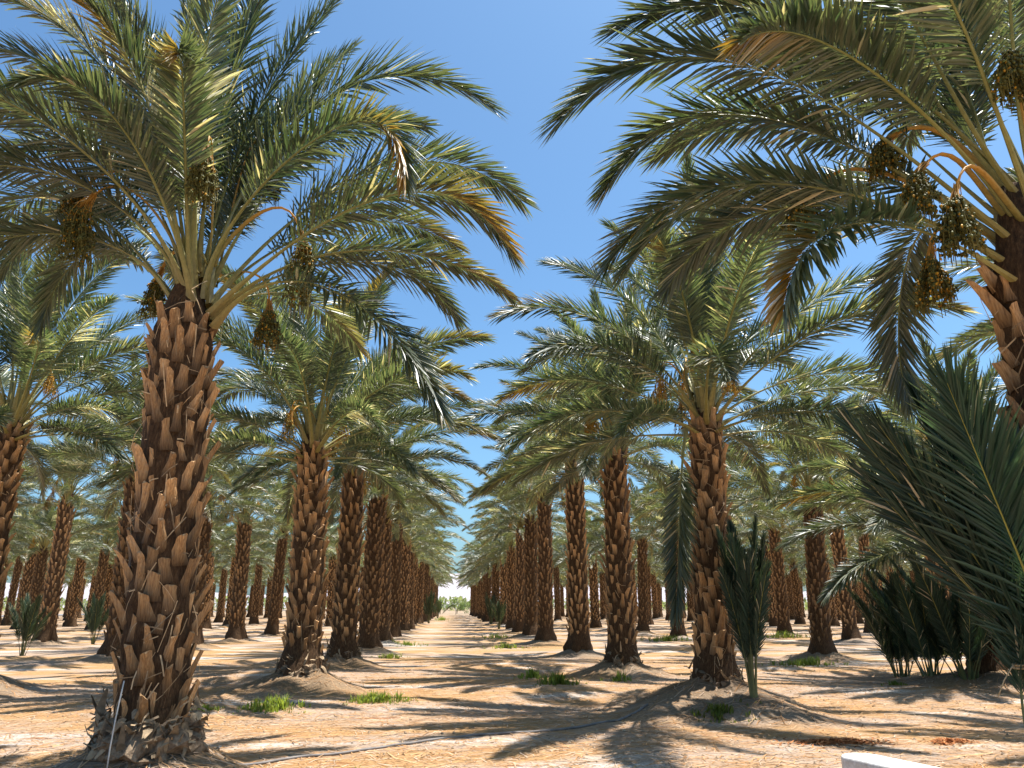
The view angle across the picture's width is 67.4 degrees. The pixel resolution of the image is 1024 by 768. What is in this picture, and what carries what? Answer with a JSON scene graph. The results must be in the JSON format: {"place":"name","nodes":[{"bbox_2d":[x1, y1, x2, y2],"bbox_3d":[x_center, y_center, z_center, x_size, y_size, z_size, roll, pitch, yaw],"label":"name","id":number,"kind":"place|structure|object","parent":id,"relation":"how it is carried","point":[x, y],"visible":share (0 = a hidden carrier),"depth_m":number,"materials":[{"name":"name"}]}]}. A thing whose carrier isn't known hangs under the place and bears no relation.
{"place":"outdoors","nodes":[
{"label":"outdoors","id":0,"kind":"place"},
{"bbox_2d":[4,573,806,607],"bbox_3d":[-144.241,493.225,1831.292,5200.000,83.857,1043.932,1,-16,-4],"label":"hills","id":1,"kind":"structure","parent":0,"point":[452,591],"depth_m":1482.10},
{"bbox_2d":[0,608,1023,767],"bbox_3d":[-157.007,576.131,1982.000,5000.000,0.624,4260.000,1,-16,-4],"label":"ground","id":2,"kind":"structure","parent":0,"point":[70,653],"depth_m":14.15,"materials":[{"name":"sand"}]},
{"bbox_2d":[0,547,25,622],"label":"date palm","id":3,"kind":"object","parent":2,"relation":"on","point":[2,591],"visible":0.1,"depth_m":81.70,"materials":[{"name":"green plant"}]},
{"bbox_2d":[0,516,51,624],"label":"date palm","id":4,"kind":"object","parent":2,"relation":"on","point":[15,581],"visible":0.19,"depth_m":70.31,"materials":[{"name":"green plant"}]},
{"bbox_2d":[7,592,51,655],"bbox_3d":[-17.094,8.463,27.124,1.663,2.255,0.971,-8,-18,27],"label":"palm offshoot","id":5,"kind":"object","parent":2,"relation":"on","point":[26,626],"visible":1,"depth_m":26.99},
{"bbox_2d":[12,456,63,542],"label":"date palm","id":6,"kind":"object","parent":2,"relation":"on","point":[21,519],"visible":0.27,"depth_m":42.54,"materials":[{"name":"green plant"}]},
{"bbox_2d":[8,498,85,628],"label":"date palm","id":7,"kind":"object","parent":2,"relation":"on","point":[27,577],"visible":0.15,"depth_m":59.46,"materials":[{"name":"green plant"}]},
{"bbox_2d":[8,493,113,633],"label":"date palm","id":8,"kind":"object","parent":2,"relation":"on","point":[42,553],"visible":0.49,"depth_m":48.02,"materials":[{"name":"green plant"}]},
{"bbox_2d":[16,421,132,642],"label":"date palm","id":9,"kind":"object","parent":2,"relation":"on","point":[71,500],"visible":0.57,"depth_m":34.93,"materials":[{"name":"green plant"}]},
{"bbox_2d":[0,235,156,636],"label":"date palm","id":10,"kind":"object","parent":2,"relation":"on","point":[16,425],"visible":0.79,"depth_m":16.86,"materials":[{"name":"green plant"}]},
{"bbox_2d":[66,551,98,620],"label":"date palm","id":11,"kind":"object","parent":2,"relation":"on","point":[92,588],"visible":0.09,"depth_m":85.30,"materials":[{"name":"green plant"}]},
{"bbox_2d":[48,514,117,626],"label":"date palm","id":12,"kind":"object","parent":2,"relation":"on","point":[73,604],"visible":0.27,"depth_m":66.36,"materials":[{"name":"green plant"}]},
{"bbox_2d":[65,533,118,622],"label":"date palm","id":13,"kind":"object","parent":2,"relation":"on","point":[109,579],"visible":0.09,"depth_m":73.64,"materials":[{"name":"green plant"}]},
{"bbox_2d":[77,590,108,643],"bbox_3d":[-19.270,10.826,35.630,1.850,2.500,1.159,11,-20,-34],"label":"palm offshoot","id":14,"kind":"object","parent":2,"relation":"on","point":[93,622],"visible":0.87,"depth_m":35.54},
{"bbox_2d":[69,502,120,629],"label":"date palm","id":15,"kind":"object","parent":2,"relation":"on","point":[102,570],"visible":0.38,"depth_m":55.69,"materials":[{"name":"green plant"}]},
{"bbox_2d":[70,458,214,537],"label":"date palm","id":16,"kind":"object","parent":2,"relation":"on","point":[109,524],"visible":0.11,"depth_m":41.95,"materials":[{"name":"green plant"}]},
{"bbox_2d":[19,350,269,656],"bbox_3d":[-12.593,4.033,26.039,7.835,10.330,8.387,-9,-18,25],"label":"date palm","id":17,"kind":"object","parent":2,"relation":"on","point":[117,583],"visible":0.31,"depth_m":24.98,"materials":[{"name":"green plant"}]},
{"bbox_2d":[121,497,235,548],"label":"date palm","id":18,"kind":"object","parent":2,"relation":"on","point":[216,536],"visible":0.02,"depth_m":51.62,"materials":[{"name":"green plant"}]},
{"bbox_2d":[101,421,289,644],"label":"date palm","id":19,"kind":"object","parent":2,"relation":"on","point":[207,530],"visible":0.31,"depth_m":32.22,"materials":[{"name":"green plant"}]},
{"bbox_2d":[202,508,262,628],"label":"date palm","id":20,"kind":"object","parent":2,"relation":"on","point":[207,619],"visible":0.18,"depth_m":57.17,"materials":[{"name":"green plant"}]},
{"bbox_2d":[213,548,263,622],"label":"date palm","id":21,"kind":"object","parent":2,"relation":"on","point":[220,603],"visible":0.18,"depth_m":84.47,"materials":[{"name":"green plant"}]},
{"bbox_2d":[214,516,276,625],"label":"date palm","id":22,"kind":"object","parent":2,"relation":"on","point":[223,556],"visible":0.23,"depth_m":63.92,"materials":[{"name":"green plant"}]},
{"bbox_2d":[211,447,296,639],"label":"date palm","id":23,"kind":"object","parent":2,"relation":"on","point":[236,622],"visible":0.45,"depth_m":38.42,"materials":[{"name":"green plant"}]},
{"bbox_2d":[220,516,289,623],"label":"date palm","id":24,"kind":"object","parent":2,"relation":"on","point":[254,618],"visible":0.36,"depth_m":71.83,"materials":[{"name":"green plant"}]},
{"bbox_2d":[246,570,267,616],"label":"date palm","id":25,"kind":"object","parent":2,"relation":"on","point":[251,583],"visible":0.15,"depth_m":124.99,"materials":[{"name":"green plant"}]},
{"bbox_2d":[227,692,310,714],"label":"weeds","id":26,"kind":"object","parent":2,"relation":"on","point":[273,704],"visible":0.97,"depth_m":12.85,"materials":[{"name":"green plant"}]},
{"bbox_2d":[248,556,289,617],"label":"date palm","id":27,"kind":"object","parent":2,"relation":"on","point":[268,594],"visible":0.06,"depth_m":106.55,"materials":[{"name":"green plant"}]},
{"bbox_2d":[0,0,543,767],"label":"date palm","id":28,"kind":"object","parent":2,"relation":"on","point":[190,138],"visible":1,"depth_m":8.81,"materials":[{"name":"green plant"}]},
{"bbox_2d":[219,468,337,634],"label":"date palm","id":29,"kind":"object","parent":2,"relation":"on","point":[272,625],"visible":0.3,"depth_m":45.69,"materials":[{"name":"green plant"}]},
{"bbox_2d":[251,502,338,563],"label":"date palm","id":30,"kind":"object","parent":2,"relation":"on","point":[266,552],"visible":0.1,"depth_m":53.30,"materials":[{"name":"green plant"}]},
{"bbox_2d":[92,254,505,677],"bbox_3d":[-4.543,1.794,16.948,8.277,9.381,8.516,7,-18,-23],"label":"date palm","id":31,"kind":"object","parent":2,"relation":"on","point":[329,364],"visible":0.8,"depth_m":16.55,"materials":[{"name":"green plant"}]},
{"bbox_2d":[324,523,364,625],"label":"date palm","id":32,"kind":"object","parent":2,"relation":"on","point":[332,560],"visible":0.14,"depth_m":67.94,"materials":[{"name":"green plant"}]},
{"bbox_2d":[212,326,501,660],"bbox_3d":[-4.853,3.151,23.217,8.132,10.418,9.007,-11,-20,34],"label":"date palm","id":33,"kind":"object","parent":2,"relation":"on","point":[343,644],"visible":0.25,"depth_m":22.75,"materials":[{"name":"green plant"}]},
{"bbox_2d":[291,440,462,640],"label":"date palm","id":34,"kind":"object","parent":2,"relation":"on","point":[385,634],"visible":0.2,"depth_m":35.16,"materials":[{"name":"green plant"}]},
{"bbox_2d":[338,689,417,704],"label":"weeds","id":35,"kind":"object","parent":2,"relation":"on","point":[373,697],"visible":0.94,"depth_m":13.77,"materials":[{"name":"green plant"}]},
{"bbox_2d":[285,403,477,648],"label":"date palm","id":36,"kind":"object","parent":2,"relation":"on","point":[370,595],"visible":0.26,"depth_m":29.11,"materials":[{"name":"green plant"}]},
{"bbox_2d":[333,481,470,636],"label":"date palm","id":37,"kind":"object","parent":2,"relation":"on","point":[396,575],"visible":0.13,"depth_m":41.60,"materials":[{"name":"green plant"}]},
{"bbox_2d":[2,595,807,610],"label":"treeline","id":38,"kind":"object","parent":2,"relation":"on","point":[460,599],"visible":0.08,"depth_m":324.34,"materials":[{"name":"green plant"}]},
{"bbox_2d":[361,493,468,630],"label":"date palm","id":39,"kind":"object","parent":2,"relation":"on","point":[405,588],"visible":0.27,"depth_m":50.01,"materials":[{"name":"green plant"}]},
{"bbox_2d":[391,508,457,628],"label":"date palm","id":40,"kind":"object","parent":2,"relation":"on","point":[411,597],"visible":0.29,"depth_m":57.85,"materials":[{"name":"green plant"}]},
{"bbox_2d":[423,591,437,622],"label":"palm offshoot","id":41,"kind":"object","parent":2,"relation":"on","point":[429,605],"visible":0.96,"depth_m":80.01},
{"bbox_2d":[413,530,454,623],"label":"date palm","id":42,"kind":"object","parent":2,"relation":"on","point":[417,560],"visible":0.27,"depth_m":65.28,"materials":[{"name":"green plant"}]},
{"bbox_2d":[416,529,459,622],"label":"date palm","id":43,"kind":"object","parent":2,"relation":"on","point":[420,591],"visible":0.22,"depth_m":72.12,"materials":[{"name":"green plant"}]},
{"bbox_2d":[423,550,455,621],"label":"date palm","id":44,"kind":"object","parent":2,"relation":"on","point":[427,569],"visible":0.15,"depth_m":87.09,"materials":[{"name":"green plant"}]},
{"bbox_2d":[426,538,458,619],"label":"date palm","id":45,"kind":"object","parent":2,"relation":"on","point":[439,571],"visible":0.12,"depth_m":94.58,"materials":[{"name":"green plant"}]},
{"bbox_2d":[238,703,648,765],"bbox_3d":[-0.520,4.500,9.949,6.808,0.215,0.311,12,-20,-35],"label":"irrigation hose","id":46,"kind":"object","parent":2,"relation":"on","point":[417,742],"visible":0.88,"depth_m":9.68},
{"bbox_2d":[458,557,482,618],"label":"date palm","id":47,"kind":"object","parent":2,"relation":"on","point":[481,600],"visible":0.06,"depth_m":109.52,"materials":[{"name":"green plant"}]},
{"bbox_2d":[454,534,493,621],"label":"date palm","id":48,"kind":"object","parent":2,"relation":"on","point":[488,581],"visible":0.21,"depth_m":87.53,"materials":[{"name":"green plant"}]},
{"bbox_2d":[454,530,500,621],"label":"date palm","id":49,"kind":"object","parent":2,"relation":"on","point":[495,581],"visible":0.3,"depth_m":72.61,"materials":[{"name":"green plant"}]},
{"bbox_2d":[461,535,498,621],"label":"date palm","id":50,"kind":"object","parent":2,"relation":"on","point":[479,569],"visible":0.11,"depth_m":80.44,"materials":[{"name":"green plant"}]},
{"bbox_2d":[464,520,515,623],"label":"date palm","id":51,"kind":"object","parent":2,"relation":"on","point":[503,582],"visible":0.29,"depth_m":65.68,"materials":[{"name":"green plant"}]},
{"bbox_2d":[484,593,496,623],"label":"palm offshoot","id":52,"kind":"object","parent":2,"relation":"on","point":[490,609],"visible":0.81,"depth_m":70.92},
{"bbox_2d":[489,598,506,628],"bbox_3d":[-1.048,17.786,59.514,1.474,2.401,1.596,-5,-17,17],"label":"palm offshoot","id":53,"kind":"object","parent":2,"relation":"on","point":[498,613],"visible":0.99,"depth_m":59.25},
{"bbox_2d":[0,652,1020,767],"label":"twigs","id":54,"kind":"object","parent":2,"relation":"on","point":[129,764],"visible":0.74,"depth_m":11.67,"materials":[{"name":"wood"}]},
{"bbox_2d":[0,650,1023,767],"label":"dry straw","id":55,"kind":"object","parent":2,"relation":"on","point":[467,750],"visible":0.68,"depth_m":11.37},
{"bbox_2d":[1,663,1023,767],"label":"pebbles","id":56,"kind":"object","parent":2,"relation":"on","point":[603,756],"visible":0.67,"depth_m":11.31,"materials":[{"name":"stone"}]},
{"bbox_2d":[460,477,566,631],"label":"date palm","id":57,"kind":"object","parent":2,"relation":"on","point":[518,622],"visible":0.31,"depth_m":50.10,"materials":[{"name":"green plant"}]},
{"bbox_2d":[466,508,560,628],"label":"date palm","id":58,"kind":"object","parent":2,"relation":"on","point":[510,567],"visible":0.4,"depth_m":57.68,"materials":[{"name":"green plant"}]},
{"bbox_2d":[465,445,599,634],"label":"date palm","id":59,"kind":"object","parent":2,"relation":"on","point":[530,524],"visible":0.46,"depth_m":42.54,"materials":[{"name":"green plant"}]},
{"bbox_2d":[518,666,547,678],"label":"weeds","id":60,"kind":"object","parent":2,"relation":"on","point":[531,673],"visible":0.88,"depth_m":18.39,"materials":[{"name":"green plant"}]},
{"bbox_2d":[465,418,604,640],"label":"date palm","id":61,"kind":"object","parent":2,"relation":"on","point":[545,596],"visible":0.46,"depth_m":36.18,"materials":[{"name":"green plant"}]},
{"bbox_2d":[537,536,566,619],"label":"date palm","id":62,"kind":"object","parent":2,"relation":"on","point":[557,597],"visible":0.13,"depth_m":85.36,"materials":[{"name":"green plant"}]},
{"bbox_2d":[535,669,586,685],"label":"weeds","id":63,"kind":"object","parent":2,"relation":"on","point":[555,679],"visible":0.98,"depth_m":16.91,"materials":[{"name":"green plant"}]},
{"bbox_2d":[468,350,689,652],"bbox_3d":[2.373,4.324,27.317,7.948,10.569,8.366,-7,-17,23],"label":"date palm","id":64,"kind":"object","parent":2,"relation":"on","point":[578,637],"visible":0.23,"depth_m":26.87,"materials":[{"name":"green plant"}]},
{"bbox_2d":[552,515,605,564],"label":"date palm","id":65,"kind":"object","parent":2,"relation":"on","point":[557,557],"visible":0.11,"depth_m":71.18,"materials":[{"name":"green plant"}]},
{"bbox_2d":[552,513,635,627],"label":"date palm","id":66,"kind":"object","parent":2,"relation":"on","point":[594,606],"visible":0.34,"depth_m":62.28,"materials":[{"name":"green plant"}]},
{"bbox_2d":[588,543,606,618],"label":"date palm","id":67,"kind":"object","parent":2,"relation":"on","point":[602,576],"visible":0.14,"depth_m":96.86,"materials":[{"name":"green plant"}]},
{"bbox_2d":[445,267,772,667],"bbox_3d":[2.726,2.515,21.168,8.991,10.518,8.284,14,-21,-40],"label":"date palm","id":68,"kind":"object","parent":2,"relation":"on","point":[621,650],"visible":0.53,"depth_m":20.42,"materials":[{"name":"green plant"}]},
{"bbox_2d":[566,500,662,556],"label":"date palm","id":69,"kind":"object","parent":2,"relation":"on","point":[598,545],"visible":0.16,"depth_m":56.06,"materials":[{"name":"green plant"}]},
{"bbox_2d":[597,529,662,622],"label":"date palm","id":70,"kind":"object","parent":2,"relation":"on","point":[634,595],"visible":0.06,"depth_m":81.38,"materials":[{"name":"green plant"}]},
{"bbox_2d":[584,476,691,630],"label":"date palm","id":71,"kind":"object","parent":2,"relation":"on","point":[642,591],"visible":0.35,"depth_m":47.96,"materials":[{"name":"green plant"}]},
{"bbox_2d":[602,460,692,636],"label":"date palm","id":72,"kind":"object","parent":2,"relation":"on","point":[657,519],"visible":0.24,"depth_m":41.05,"materials":[{"name":"green plant"}]},
{"bbox_2d":[631,536,665,624],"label":"date palm","id":73,"kind":"object","parent":2,"relation":"on","point":[649,566],"visible":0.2,"depth_m":75.10,"materials":[{"name":"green plant"}]},
{"bbox_2d":[635,549,664,618],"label":"date palm","id":74,"kind":"object","parent":2,"relation":"on","point":[654,598],"visible":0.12,"depth_m":101.28,"materials":[{"name":"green plant"}]},
{"bbox_2d":[656,575,664,616],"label":"date palm","id":75,"kind":"object","parent":2,"relation":"on","point":[658,584],"visible":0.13,"depth_m":127.41,"materials":[{"name":"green plant"}]},
{"bbox_2d":[631,523,690,624],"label":"date palm","id":76,"kind":"object","parent":2,"relation":"on","point":[657,554],"visible":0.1,"depth_m":67.74,"materials":[{"name":"green plant"}]},
{"bbox_2d":[659,551,694,620],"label":"date palm","id":77,"kind":"object","parent":2,"relation":"on","point":[690,604],"visible":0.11,"depth_m":85.81,"materials":[{"name":"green plant"}]},
{"bbox_2d":[631,429,801,643],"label":"date palm","id":78,"kind":"object","parent":2,"relation":"on","point":[738,514],"visible":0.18,"depth_m":33.62,"materials":[{"name":"green plant"}]},
{"bbox_2d":[690,698,760,722],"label":"weeds","id":79,"kind":"object","parent":2,"relation":"on","point":[719,709],"visible":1,"depth_m":11.43,"materials":[{"name":"green plant"}]},
{"bbox_2d":[678,493,782,552],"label":"date palm","id":80,"kind":"object","parent":2,"relation":"on","point":[740,531],"visible":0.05,"depth_m":53.51,"materials":[{"name":"green plant"}]},
{"bbox_2d":[484,149,981,686],"bbox_3d":[3.797,0.791,13.740,8.733,9.453,9.028,1,-16,-4],"label":"date palm","id":81,"kind":"object","parent":2,"relation":"on","point":[702,315],"visible":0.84,"depth_m":13.20,"materials":[{"name":"green plant"}]},
{"bbox_2d":[715,514,772,697],"bbox_3d":[3.709,3.483,12.231,0.898,2.860,0.831,-2,-16,8],"label":"palm offshoot","id":82,"kind":"object","parent":2,"relation":"on","point":[744,579],"visible":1,"depth_m":12.05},
{"bbox_2d":[736,507,803,625],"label":"date palm","id":83,"kind":"object","parent":2,"relation":"on","point":[773,615],"visible":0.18,"depth_m":64.08,"materials":[{"name":"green plant"}]},
{"bbox_2d":[530,0,1023,432],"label":"date palm","id":84,"kind":"object","parent":2,"relation":"on","point":[799,42],"visible":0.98,"depth_m":6.46,"materials":[{"name":"green plant"}]},
{"bbox_2d":[728,469,829,632],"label":"date palm","id":85,"kind":"object","parent":2,"relation":"on","point":[781,597],"visible":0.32,"depth_m":44.87,"materials":[{"name":"green plant"}]},
{"bbox_2d":[766,631,809,638],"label":"weeds","id":86,"kind":"object","parent":2,"relation":"on","point":[786,635],"visible":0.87,"depth_m":42.54,"materials":[{"name":"green plant"}]},
{"bbox_2d":[784,554,806,619],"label":"date palm","id":87,"kind":"object","parent":2,"relation":"on","point":[790,595],"visible":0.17,"depth_m":94.01,"materials":[{"name":"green plant"}]},
{"bbox_2d":[759,654,847,667],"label":"weeds","id":88,"kind":"object","parent":2,"relation":"on","point":[811,661],"visible":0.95,"depth_m":22.59,"materials":[{"name":"green plant"}]},
{"bbox_2d":[782,536,830,623],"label":"date palm","id":89,"kind":"object","parent":2,"relation":"on","point":[797,601],"visible":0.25,"depth_m":75.73,"materials":[{"name":"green plant"}]},
{"bbox_2d":[766,506,857,559],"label":"date palm","id":90,"kind":"object","parent":2,"relation":"on","point":[797,545],"visible":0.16,"depth_m":58.09,"materials":[{"name":"green plant"}]},
{"bbox_2d":[788,529,858,625],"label":"date palm","id":91,"kind":"object","parent":2,"relation":"on","point":[835,622],"visible":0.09,"depth_m":68.60,"materials":[{"name":"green plant"}]},
{"bbox_2d":[718,379,929,654],"bbox_3d":[10.306,4.346,25.648,8.512,9.481,8.197,3,-15,-5],"label":"date palm","id":92,"kind":"object","parent":2,"relation":"on","point":[821,635],"visible":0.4,"depth_m":24.96,"materials":[{"name":"green plant"}]},
{"bbox_2d":[765,447,886,639],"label":"date palm","id":93,"kind":"object","parent":2,"relation":"on","point":[850,629],"visible":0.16,"depth_m":37.88,"materials":[{"name":"green plant"}]},
{"bbox_2d":[756,736,899,747],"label":"husk litter","id":94,"kind":"object","parent":2,"relation":"on","point":[832,740],"visible":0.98,"depth_m":9.62,"materials":[{"name":"plant"}]},
{"bbox_2d":[828,523,877,623],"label":"date palm","id":95,"kind":"object","parent":2,"relation":"on","point":[859,619],"visible":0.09,"depth_m":79.31,"materials":[{"name":"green plant"}]},
{"bbox_2d":[824,503,914,632],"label":"date palm","id":96,"kind":"object","parent":2,"relation":"on","point":[863,539],"visible":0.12,"depth_m":49.84,"materials":[{"name":"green plant"}]},
{"bbox_2d":[825,529,917,620],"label":"date palm","id":97,"kind":"object","parent":2,"relation":"on","point":[873,539],"visible":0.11,"depth_m":61.27,"materials":[{"name":"green plant"}]},
{"bbox_2d":[845,568,918,676],"bbox_3d":[9.607,5.910,19.249,2.126,2.782,3.201,-14,-21,40],"label":"palm offshoot","id":98,"kind":"object","parent":2,"relation":"on","point":[892,647],"visible":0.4,"depth_m":18.89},
{"bbox_2d":[841,753,938,767],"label":"concrete kerb","id":99,"kind":"structure","parent":2,"relation":"on","point":[857,760],"depth_m":7.43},
{"bbox_2d":[773,331,1007,673],"bbox_3d":[10.540,3.042,18.392,8.560,8.023,8.666,1,-16,-4],"label":"date palm","id":100,"kind":"object","parent":2,"relation":"on","point":[988,663],"visible":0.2,"depth_m":18.41,"materials":[{"name":"green plant"}]},
{"bbox_2d":[836,426,949,599],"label":"date palm","id":101,"kind":"object","parent":2,"relation":"on","point":[850,511],"visible":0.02,"depth_m":32.24,"materials":[{"name":"green plant"}]},
{"bbox_2d":[858,569,961,676],"bbox_3d":[9.598,5.599,18.082,2.324,2.418,2.424,1,-16,-4],"label":"palm offshoot","id":102,"kind":"object","parent":2,"relation":"on","point":[919,643],"visible":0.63,"depth_m":17.54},
{"bbox_2d":[826,339,1023,723],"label":"palm offshoot","id":103,"kind":"object","parent":2,"relation":"on","point":[969,528],"visible":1,"depth_m":5.10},
{"bbox_2d":[866,546,992,679],"bbox_3d":[9.986,5.048,17.323,3.026,3.121,3.061,1,-16,-4],"label":"palm offshoot","id":104,"kind":"object","parent":2,"relation":"on","point":[963,639],"visible":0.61,"depth_m":16.91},
{"bbox_2d":[917,737,980,745],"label":"husk litter","id":105,"kind":"object","parent":2,"relation":"on","point":[946,740],"visible":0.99,"depth_m":9.64,"materials":[{"name":"plant"}]},
{"bbox_2d":[924,171,1015,411],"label":"date palm","id":106,"kind":"object","parent":2,"relation":"on","point":[982,330],"visible":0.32,"depth_m":12.82,"materials":[{"name":"green plant"}]},
{"bbox_2d":[0,0,1023,594],"label":"sky","id":107,"kind":"structure","parent":0,"point":[525,51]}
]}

